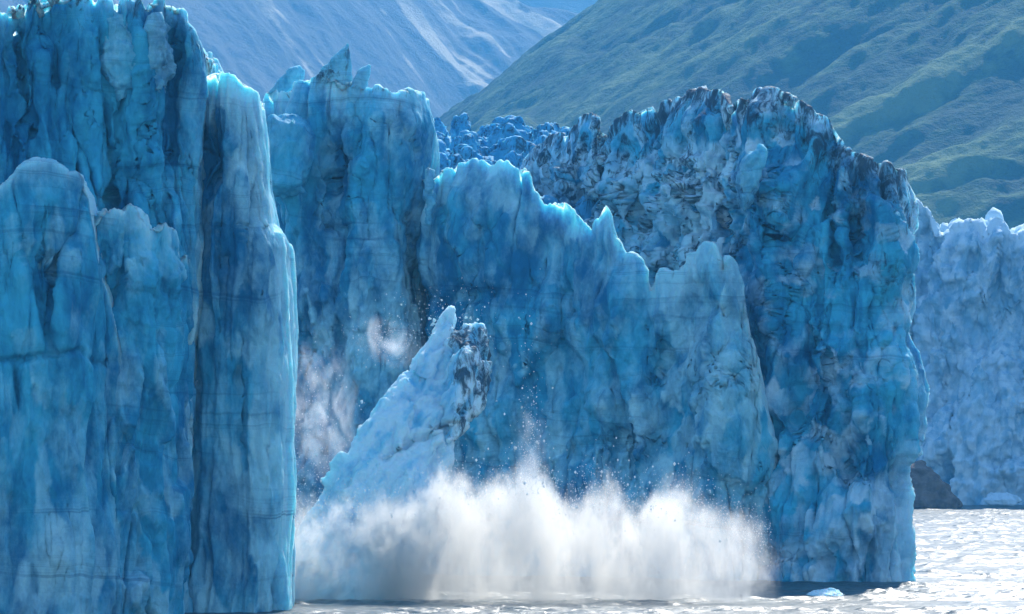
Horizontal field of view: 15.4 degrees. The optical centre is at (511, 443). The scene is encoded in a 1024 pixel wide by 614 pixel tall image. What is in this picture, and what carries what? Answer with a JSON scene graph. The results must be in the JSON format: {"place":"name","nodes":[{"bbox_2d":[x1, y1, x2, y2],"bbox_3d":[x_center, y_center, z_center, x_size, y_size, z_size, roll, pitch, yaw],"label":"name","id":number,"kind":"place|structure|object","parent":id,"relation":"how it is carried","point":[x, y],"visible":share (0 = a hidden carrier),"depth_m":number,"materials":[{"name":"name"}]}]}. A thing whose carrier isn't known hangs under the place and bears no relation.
{"place":"outdoors","nodes":[
{"label":"outdoors","id":0,"kind":"place"},
{"bbox_2d":[0,0,578,117],"bbox_3d":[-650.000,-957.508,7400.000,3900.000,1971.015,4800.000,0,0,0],"label":"mountain","id":1,"kind":"structure","parent":0,"point":[445,55],"depth_m":8338.94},
{"bbox_2d":[434,112,595,220],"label":"serac field","id":2,"kind":"structure","parent":0,"point":[513,140],"depth_m":961.37,"materials":[{"name":"blue ice"}]},
{"bbox_2d":[295,281,771,578],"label":"spray droplets","id":3,"kind":"object","parent":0,"point":[542,483],"visible":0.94,"depth_m":599.96,"materials":[{"name":"white liquid"}]},
{"bbox_2d":[518,0,597,12],"bbox_3d":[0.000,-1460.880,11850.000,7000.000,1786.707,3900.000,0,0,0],"label":"sky","id":4,"kind":"structure","parent":0,"point":[576,6],"depth_m":11129.78,"materials":[{"name":"blue"}]},
{"bbox_2d":[184,505,1023,613],"bbox_3d":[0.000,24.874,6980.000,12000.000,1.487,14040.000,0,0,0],"label":"water","id":5,"kind":"structure","parent":0,"point":[969,559],"depth_m":634.39,"materials":[{"name":"white liquid"}]},
{"bbox_2d":[0,0,298,613],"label":"ice cliff","id":6,"kind":"structure","parent":5,"relation":"in","point":[149,330],"depth_m":548.01,"materials":[{"name":"blue ice"}]},
{"bbox_2d":[261,43,439,572],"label":"ice cliff","id":7,"kind":"structure","parent":5,"relation":"in","point":[351,160],"depth_m":723.67,"materials":[{"name":"blue ice"}]},
{"bbox_2d":[295,305,491,599],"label":"falling ice block","id":8,"kind":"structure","parent":5,"relation":"in","point":[430,401],"depth_m":611.88,"materials":[{"name":"blue ice"}]},
{"bbox_2d":[415,158,777,580],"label":"ice cliff","id":9,"kind":"structure","parent":5,"relation":"in","point":[665,369],"depth_m":702.15,"materials":[{"name":"blue ice"}]},
{"bbox_2d":[519,86,929,581],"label":"ice cliff","id":10,"kind":"structure","parent":5,"relation":"in","point":[799,212],"depth_m":692.00,"materials":[{"name":"blue ice"}]},
{"bbox_2d":[806,588,843,595],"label":"iceberg","id":11,"kind":"object","parent":5,"relation":"on","point":[828,592],"visible":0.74,"depth_m":615.66,"materials":[{"name":"blue ice"}]},
{"bbox_2d":[910,460,962,508],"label":"rock outcrop","id":12,"kind":"object","parent":5,"relation":"in","point":[932,489],"visible":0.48,"depth_m":1443.59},
{"bbox_2d":[909,198,1023,504],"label":"ice cliff","id":13,"kind":"structure","parent":5,"relation":"in","point":[966,331],"depth_m":1544.30,"materials":[{"name":"blue ice"}]},
{"bbox_2d":[983,492,1021,505],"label":"iceberg","id":14,"kind":"object","parent":5,"relation":"on","point":[1006,498],"visible":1,"depth_m":1480.36,"materials":[{"name":"blue ice"}]},
{"bbox_2d":[439,0,1023,228],"bbox_3d":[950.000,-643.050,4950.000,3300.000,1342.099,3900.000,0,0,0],"label":"mountain","id":15,"kind":"structure","parent":0,"point":[927,96],"depth_m":3961.72,"materials":[{"name":"green plant"}]}
]}

